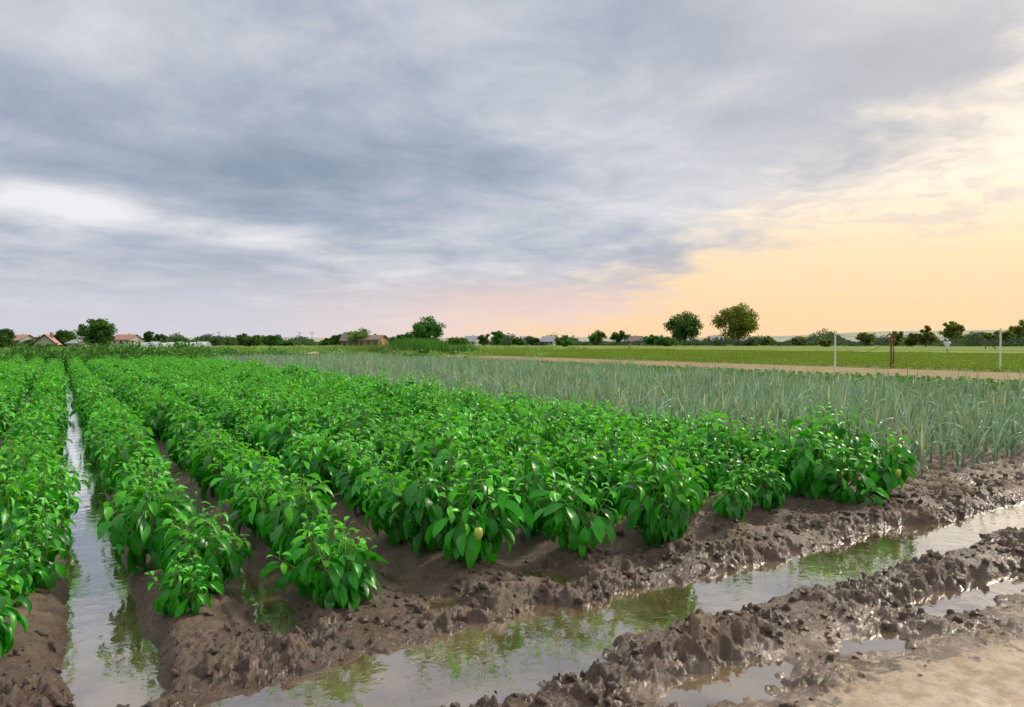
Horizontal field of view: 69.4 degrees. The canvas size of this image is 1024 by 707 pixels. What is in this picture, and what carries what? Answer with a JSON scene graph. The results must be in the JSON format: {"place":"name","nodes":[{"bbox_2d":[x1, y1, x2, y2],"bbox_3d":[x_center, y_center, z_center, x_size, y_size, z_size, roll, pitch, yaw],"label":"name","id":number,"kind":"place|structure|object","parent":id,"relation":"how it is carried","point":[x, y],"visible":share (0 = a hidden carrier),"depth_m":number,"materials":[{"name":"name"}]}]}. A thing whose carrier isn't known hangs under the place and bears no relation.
{"place":"outdoors","nodes":[
{"label":"outdoors","id":0,"kind":"place"},
{"bbox_2d":[0,344,1023,706],"bbox_3d":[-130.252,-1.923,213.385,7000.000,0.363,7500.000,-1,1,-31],"label":"muddy ground","id":1,"kind":"structure","parent":0,"point":[978,662],"depth_m":4.06,"materials":[{"name":"brown soil"}]},
{"bbox_2d":[0,328,16,347],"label":"broadleaf tree","id":2,"kind":"object","parent":1,"relation":"on","point":[7,336],"visible":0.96,"depth_m":109.73,"materials":[{"name":"green plant"}]},
{"bbox_2d":[0,354,26,381],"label":"pepper row","id":3,"kind":"object","parent":1,"relation":"on","point":[16,360],"visible":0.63,"depth_m":27.92,"materials":[{"name":"green plant"}]},
{"bbox_2d":[0,355,46,439],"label":"pepper row","id":4,"kind":"object","parent":1,"relation":"on","point":[14,386],"visible":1,"depth_m":16.23,"materials":[{"name":"green plant"}]},
{"bbox_2d":[13,335,36,343],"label":"walls","id":5,"kind":"structure","parent":1,"relation":"on","point":[27,337],"depth_m":237.76,"materials":[{"name":"white paint"}]},
{"bbox_2d":[12,334,36,340],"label":"roof","id":6,"kind":"structure","parent":5,"relation":"on","point":[20,337],"depth_m":237.67,"materials":[{"name":"red tile"}]},
{"bbox_2d":[0,357,90,657],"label":"pepper row","id":7,"kind":"object","parent":1,"relation":"on","point":[34,475],"visible":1,"depth_m":5.08,"materials":[{"name":"green plant"}]},
{"bbox_2d":[34,335,56,345],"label":"walls","id":8,"kind":"structure","parent":1,"relation":"on","point":[43,340],"depth_m":128.54,"materials":[{"name":"white paint"}]},
{"bbox_2d":[31,332,61,344],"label":"roof","id":9,"kind":"structure","parent":8,"relation":"on","point":[51,337],"depth_m":129.87,"materials":[{"name":"red tile"}]},
{"bbox_2d":[53,329,77,346],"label":"broadleaf tree","id":10,"kind":"object","parent":1,"relation":"on","point":[62,337],"visible":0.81,"depth_m":163.42,"materials":[{"name":"green plant"}]},
{"bbox_2d":[64,339,92,347],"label":"greenhouse","id":11,"kind":"structure","parent":1,"relation":"on","point":[74,342],"depth_m":148.88,"materials":[{"name":"white paint"}]},
{"bbox_2d":[73,318,117,346],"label":"broadleaf tree","id":12,"kind":"object","parent":1,"relation":"on","point":[99,330],"visible":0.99,"depth_m":128.79,"materials":[{"name":"green plant"}]},
{"bbox_2d":[111,335,142,345],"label":"walls","id":13,"kind":"structure","parent":1,"relation":"on","point":[136,338],"depth_m":238.07,"materials":[{"name":"white paint"}]},
{"bbox_2d":[110,334,141,339],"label":"roof","id":14,"kind":"structure","parent":13,"relation":"on","point":[124,336],"depth_m":238.53,"materials":[{"name":"red tile"}]},
{"bbox_2d":[142,331,156,341],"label":"tree","id":15,"kind":"object","parent":1,"relation":"on","point":[147,335],"visible":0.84,"depth_m":211.46,"materials":[{"name":"green plant"}]},
{"bbox_2d":[152,333,167,341],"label":"tree","id":16,"kind":"object","parent":1,"relation":"on","point":[160,337],"visible":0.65,"depth_m":284.67,"materials":[{"name":"green plant"}]},
{"bbox_2d":[66,356,254,617],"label":"pepper row","id":17,"kind":"object","parent":1,"relation":"on","point":[156,515],"visible":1,"depth_m":4.76,"materials":[{"name":"green plant"}]},
{"bbox_2d":[140,342,211,347],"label":"greenhouse","id":18,"kind":"object","parent":1,"relation":"on","point":[143,344],"visible":0.45,"depth_m":132.61,"materials":[{"name":"white plastic"}]},
{"bbox_2d":[173,337,187,341],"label":"tree","id":19,"kind":"object","parent":1,"relation":"on","point":[175,339],"visible":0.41,"depth_m":220.67,"materials":[{"name":"green plant"}]},
{"bbox_2d":[210,338,219,345],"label":"tree","id":20,"kind":"object","parent":1,"relation":"on","point":[215,342],"visible":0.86,"depth_m":255.78,"materials":[{"name":"green plant"}]},
{"bbox_2d":[0,340,437,368],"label":"weed hedge","id":21,"kind":"object","parent":1,"relation":"on","point":[89,352],"visible":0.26,"depth_m":43.94,"materials":[{"name":"green plant"}]},
{"bbox_2d":[224,337,237,345],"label":"tree","id":22,"kind":"object","parent":1,"relation":"on","point":[231,338],"visible":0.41,"depth_m":270.11,"materials":[{"name":"green plant"}]},
{"bbox_2d":[85,356,387,611],"bbox_3d":[-11.554,0.703,21.595,0.996,1.081,41.162,-1,1,-31],"label":"pepper row","id":23,"kind":"object","parent":1,"relation":"on","point":[287,519],"visible":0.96,"depth_m":5.37,"materials":[{"name":"green plant"}]},
{"bbox_2d":[235,333,248,345],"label":"tree","id":24,"kind":"object","parent":1,"relation":"on","point":[242,336],"visible":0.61,"depth_m":228.22,"materials":[{"name":"green plant"}]},
{"bbox_2d":[241,334,262,346],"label":"tree","id":25,"kind":"object","parent":1,"relation":"on","point":[253,340],"visible":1,"depth_m":219.67,"materials":[{"name":"green plant"}]},
{"bbox_2d":[261,334,282,345],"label":"tree","id":26,"kind":"object","parent":1,"relation":"on","point":[270,340],"visible":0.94,"depth_m":240.31,"materials":[{"name":"green plant"}]},
{"bbox_2d":[279,340,295,345],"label":"tree","id":27,"kind":"object","parent":1,"relation":"on","point":[287,343],"visible":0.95,"depth_m":249.09,"materials":[{"name":"green plant"}]},
{"bbox_2d":[105,354,529,567],"bbox_3d":[-10.897,0.729,22.233,1.054,0.973,41.182,-1,1,-31],"label":"pepper row","id":28,"kind":"object","parent":1,"relation":"on","point":[426,515],"visible":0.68,"depth_m":5.52,"materials":[{"name":"green plant"}]},
{"bbox_2d":[0,344,638,357],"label":"meadow weeds","id":29,"kind":"object","parent":1,"relation":"on","point":[304,350],"visible":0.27,"depth_m":88.87,"materials":[{"name":"green plant"}]},
{"bbox_2d":[321,338,332,345],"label":"tree","id":30,"kind":"object","parent":1,"relation":"on","point":[326,341],"visible":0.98,"depth_m":241.47,"materials":[{"name":"green plant"}]},
{"bbox_2d":[329,333,341,344],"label":"tree","id":31,"kind":"object","parent":1,"relation":"on","point":[335,338],"visible":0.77,"depth_m":239.85,"materials":[{"name":"green plant"}]},
{"bbox_2d":[297,344,417,354],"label":"reed clump","id":32,"kind":"object","parent":1,"relation":"on","point":[364,347],"visible":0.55,"depth_m":79.43,"materials":[{"name":"green plant"}]},
{"bbox_2d":[347,327,370,344],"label":"young tree","id":33,"kind":"object","parent":1,"relation":"on","point":[354,335],"visible":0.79,"depth_m":149.05,"materials":[{"name":"green plant"}]},
{"bbox_2d":[358,336,387,347],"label":"walls","id":34,"kind":"structure","parent":1,"relation":"on","point":[371,342],"depth_m":148.03,"materials":[{"name":"orange brick"}]},
{"bbox_2d":[360,341,381,345],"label":"windows","id":35,"kind":"structure","parent":34,"relation":"attached to","point":[361,343],"depth_m":147.84,"materials":[{"name":"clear glass"}]},
{"bbox_2d":[356,334,389,339],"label":"roof","id":36,"kind":"structure","parent":34,"relation":"on","point":[374,337],"depth_m":148.43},
{"bbox_2d":[124,356,623,557],"bbox_3d":[-10.167,0.729,22.528,1.181,0.966,41.380,-1,1,-31],"label":"pepper row","id":37,"kind":"object","parent":1,"relation":"on","point":[574,533],"visible":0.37,"depth_m":6.44,"materials":[{"name":"green plant"}]},
{"bbox_2d":[388,334,406,342],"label":"tree","id":38,"kind":"object","parent":1,"relation":"on","point":[398,337],"visible":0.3,"depth_m":208.46,"materials":[{"name":"green plant"}]},
{"bbox_2d":[401,332,413,339],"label":"tree","id":39,"kind":"object","parent":1,"relation":"on","point":[407,335],"visible":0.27,"depth_m":285.25,"materials":[{"name":"green plant"}]},
{"bbox_2d":[365,337,475,354],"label":"reed clump","id":40,"kind":"object","parent":1,"relation":"on","point":[426,346],"visible":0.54,"depth_m":82.78,"materials":[{"name":"green plant"}]},
{"bbox_2d":[138,354,704,547],"bbox_3d":[-9.466,0.714,22.905,1.050,0.994,41.429,-1,1,-31],"label":"pepper row","id":41,"kind":"object","parent":1,"relation":"on","point":[640,501],"visible":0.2,"depth_m":6.07,"materials":[{"name":"green plant"}]},
{"bbox_2d":[410,316,446,341],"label":"round tree","id":42,"kind":"object","parent":1,"relation":"on","point":[428,329],"visible":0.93,"depth_m":188.22,"materials":[{"name":"green plant"}]},
{"bbox_2d":[154,355,756,521],"bbox_3d":[-8.840,0.678,23.347,1.014,1.075,40.968,-1,1,-31],"label":"pepper row","id":43,"kind":"object","parent":1,"relation":"on","point":[734,505],"visible":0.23,"depth_m":8.44,"materials":[{"name":"green plant"}]},
{"bbox_2d":[447,337,468,345],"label":"tree","id":44,"kind":"object","parent":1,"relation":"on","point":[457,340],"visible":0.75,"depth_m":230.67,"materials":[{"name":"green plant"}]},
{"bbox_2d":[171,355,790,510],"bbox_3d":[-8.366,0.620,23.819,1.027,1.124,40.967,-1,1,-31],"label":"pepper row","id":45,"kind":"object","parent":1,"relation":"on","point":[774,496],"visible":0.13,"depth_m":8.17,"materials":[{"name":"green plant"}]},
{"bbox_2d":[477,334,489,345],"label":"tree","id":46,"kind":"object","parent":1,"relation":"on","point":[484,340],"visible":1,"depth_m":246.18,"materials":[{"name":"green plant"}]},
{"bbox_2d":[490,330,503,345],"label":"tree","id":47,"kind":"object","parent":1,"relation":"on","point":[497,337],"visible":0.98,"depth_m":215.53,"materials":[{"name":"green plant"}]},
{"bbox_2d":[6,368,1023,706],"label":"puddle water","id":48,"kind":"structure","parent":1,"relation":"on","point":[110,658],"depth_m":4.01,"materials":[{"name":"grey liquid"}]},
{"bbox_2d":[511,338,524,345],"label":"tree","id":49,"kind":"object","parent":1,"relation":"on","point":[517,341],"visible":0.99,"depth_m":260.41,"materials":[{"name":"green plant"}]},
{"bbox_2d":[14,328,1023,345],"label":"distant tree line","id":50,"kind":"object","parent":1,"relation":"on","point":[813,339],"visible":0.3,"depth_m":266.62,"materials":[{"name":"green plant"}]},
{"bbox_2d":[524,336,539,344],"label":"tree","id":51,"kind":"object","parent":1,"relation":"on","point":[530,339],"visible":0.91,"depth_m":279.71,"materials":[{"name":"green plant"}]},
{"bbox_2d":[182,355,888,506],"bbox_3d":[-7.562,0.691,24.055,1.130,1.007,41.491,-1,1,-31],"label":"pepper row","id":52,"kind":"object","parent":1,"relation":"on","point":[807,475],"visible":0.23,"depth_m":7.20,"materials":[{"name":"green plant"}]},
{"bbox_2d":[195,354,917,495],"bbox_3d":[-7.073,0.698,24.410,1.175,0.983,41.184,-1,1,-31],"label":"pepper row","id":53,"kind":"object","parent":1,"relation":"on","point":[890,471],"visible":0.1,"depth_m":7.79,"materials":[{"name":"green plant"}]},
{"bbox_2d":[554,335,575,346],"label":"tree","id":54,"kind":"object","parent":1,"relation":"on","point":[563,340],"visible":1,"depth_m":213.70,"materials":[{"name":"green plant"}]},
{"bbox_2d":[588,330,607,343],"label":"tree","id":55,"kind":"object","parent":1,"relation":"on","point":[597,336],"visible":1,"depth_m":284.35,"materials":[{"name":"green plant"}]},
{"bbox_2d":[206,351,1023,474],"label":"leek field","id":56,"kind":"structure","parent":1,"relation":"on","point":[961,410],"depth_m":14.29,"materials":[{"name":"green plant"}]},
{"bbox_2d":[610,330,630,342],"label":"tree","id":57,"kind":"object","parent":1,"relation":"on","point":[617,337],"visible":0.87,"depth_m":282.14,"materials":[{"name":"green plant"}]},
{"bbox_2d":[642,334,659,345],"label":"tree","id":58,"kind":"object","parent":1,"relation":"on","point":[649,340],"visible":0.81,"depth_m":263.19,"materials":[{"name":"green plant"}]},
{"bbox_2d":[654,336,675,345],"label":"tree","id":59,"kind":"object","parent":1,"relation":"on","point":[666,341],"visible":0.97,"depth_m":232.70,"materials":[{"name":"green plant"}]},
{"bbox_2d":[663,311,703,345],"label":"walnut tree","id":60,"kind":"object","parent":1,"relation":"on","point":[684,327],"visible":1,"depth_m":252.81,"materials":[{"name":"green plant"}]},
{"bbox_2d":[710,302,761,345],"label":"walnut tree","id":61,"kind":"object","parent":1,"relation":"on","point":[742,323],"visible":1,"depth_m":252.93,"materials":[{"name":"green plant"}]},
{"bbox_2d":[760,336,774,344],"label":"tree","id":62,"kind":"object","parent":1,"relation":"on","point":[767,340],"visible":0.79,"depth_m":266.06,"materials":[{"name":"green plant"}]},
{"bbox_2d":[791,337,807,345],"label":"tree","id":63,"kind":"object","parent":1,"relation":"on","point":[801,338],"visible":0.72,"depth_m":257.68,"materials":[{"name":"green plant"}]},
{"bbox_2d":[818,338,832,346],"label":"tree","id":64,"kind":"object","parent":1,"relation":"on","point":[824,342],"visible":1,"depth_m":209.09,"materials":[{"name":"green plant"}]},
{"bbox_2d":[855,332,877,345],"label":"tree","id":65,"kind":"object","parent":1,"relation":"on","point":[864,337],"visible":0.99,"depth_m":248.22,"materials":[{"name":"green plant"}]},
{"bbox_2d":[889,330,903,345],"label":"tree","id":66,"kind":"object","parent":1,"relation":"on","point":[897,336],"visible":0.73,"depth_m":247.67,"materials":[{"name":"green plant"}]},
{"bbox_2d":[902,333,918,346],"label":"tree","id":67,"kind":"object","parent":1,"relation":"on","point":[910,341],"visible":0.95,"depth_m":206.50,"materials":[{"name":"green plant"}]},
{"bbox_2d":[916,325,937,346],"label":"tree","id":68,"kind":"object","parent":1,"relation":"on","point":[922,339],"visible":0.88,"depth_m":200.48,"materials":[{"name":"green plant"}]},
{"bbox_2d":[937,320,965,339],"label":"broadleaf tree","id":69,"kind":"object","parent":1,"relation":"on","point":[952,329],"visible":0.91,"depth_m":298.33,"materials":[{"name":"green plant"}]},
{"bbox_2d":[959,333,981,345],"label":"tree","id":70,"kind":"object","parent":1,"relation":"on","point":[960,336],"visible":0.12,"depth_m":252.14,"materials":[{"name":"green plant"}]},
{"bbox_2d":[972,331,996,348],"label":"leaning well pole","id":71,"kind":"object","parent":1,"relation":"on","point":[985,342],"visible":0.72,"depth_m":149.91,"materials":[{"name":"brown wood"}]},
{"bbox_2d":[979,332,997,344],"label":"tree","id":72,"kind":"object","parent":1,"relation":"on","point":[988,336],"visible":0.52,"depth_m":246.34,"materials":[{"name":"green plant"}]},
{"bbox_2d":[993,330,1016,340],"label":"tree","id":73,"kind":"object","parent":1,"relation":"on","point":[1006,334],"visible":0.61,"depth_m":247.94,"materials":[{"name":"green plant"}]},
{"bbox_2d":[1008,319,1023,340],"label":"broadleaf tree","id":74,"kind":"object","parent":1,"relation":"on","point":[1018,330],"visible":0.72,"depth_m":259.67,"materials":[{"name":"green plant"}]},
{"bbox_2d":[0,0,1023,338],"label":"sky","id":75,"kind":"structure","parent":0,"point":[191,168],"materials":[{"name":"grey"}]},
{"bbox_2d":[35,330,1006,341],"bbox_3d":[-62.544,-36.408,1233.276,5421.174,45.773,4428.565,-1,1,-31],"label":"distant hills","id":76,"kind":"structure","parent":0,"point":[788,338],"depth_m":2483.99,"materials":[{"name":"green plant"}]},
{"bbox_2d":[354,350,1023,401],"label":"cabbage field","id":77,"kind":"structure","parent":0,"point":[629,365],"depth_m":28.18,"materials":[{"name":"green plant"}]},
{"bbox_2d":[438,355,1023,382],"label":"tilled soil field","id":78,"kind":"structure","parent":0,"point":[947,374],"depth_m":39.20,"materials":[{"name":"brown soil"}]},
{"bbox_2d":[834,333,835,367],"bbox_3d":[17.917,-0.041,41.013,0.110,2.150,0.110,-1,1,-31],"label":"white post","id":79,"kind":"object","parent":78,"relation":"on","point":[835,350],"visible":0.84,"depth_m":40.98,"materials":[{"name":"paint"}]},
{"bbox_2d":[452,348,1023,372],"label":"potato field","id":80,"kind":"structure","parent":0,"point":[975,361],"depth_m":62.12,"materials":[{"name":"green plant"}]},
{"bbox_2d":[447,343,487,353],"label":"reed clump","id":81,"kind":"object","parent":80,"relation":"on","point":[470,347],"visible":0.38,"depth_m":87.14,"materials":[{"name":"green plant"}]},
{"bbox_2d":[886,332,894,367],"bbox_3d":[20.992,-0.075,41.004,0.586,2.220,0.220,0,1,0],"label":"rusty hydrant stand","id":82,"kind":"object","parent":80,"relation":"on","point":[891,342],"visible":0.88,"depth_m":40.97,"materials":[{"name":"metal"}]},
{"bbox_2d":[836,332,999,352],"bbox_3d":[21.544,-0.564,39.487,7.666,1.068,1.844,1,1,36],"label":"hanging wire","id":83,"kind":"object","parent":82,"relation":"attached to","point":[909,336],"visible":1,"depth_m":40.34,"materials":[{"name":"black metal"}]},
{"bbox_2d":[943,339,951,347],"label":"scarecrow","id":84,"kind":"object","parent":80,"relation":"on","point":[947,344],"visible":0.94,"depth_m":83.88,"materials":[{"name":"white fabric"}]},
{"bbox_2d":[999,328,1001,369],"bbox_3d":[24.109,-0.068,36.512,0.110,2.350,0.110,-1,1,-31],"label":"white post","id":85,"kind":"object","parent":80,"relation":"on","point":[1000,343],"visible":0.85,"depth_m":36.47,"materials":[{"name":"paint"}]},
{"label":"walls","id":86,"kind":"object","parent":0,"visible":0},
{"bbox_2d":[339,331,362,340],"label":"roof","id":87,"kind":"structure","parent":86,"relation":"on","point":[344,336],"depth_m":156.83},
{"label":"walls","id":88,"kind":"object","parent":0,"visible":0},
{"bbox_2d":[464,335,478,341],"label":"roof","id":89,"kind":"structure","parent":88,"relation":"on","point":[472,338],"depth_m":276.74,"materials":[{"name":"grey metal"}]},
{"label":"walls","id":90,"kind":"object","parent":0,"visible":0},
{"bbox_2d":[540,335,556,341],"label":"roof","id":91,"kind":"structure","parent":90,"relation":"on","point":[550,338],"depth_m":279.20,"materials":[{"name":"grey metal"}]},
{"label":"walls","id":92,"kind":"object","parent":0,"visible":0},
{"bbox_2d":[624,335,642,341],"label":"roof","id":93,"kind":"structure","parent":92,"relation":"on","point":[632,338],"depth_m":279.04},
{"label":"walls","id":94,"kind":"object","parent":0,"visible":0},
{"bbox_2d":[709,335,724,341],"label":"roof","id":95,"kind":"structure","parent":94,"relation":"on","point":[711,337],"depth_m":289.91,"materials":[{"name":"grey metal"}]}
]}

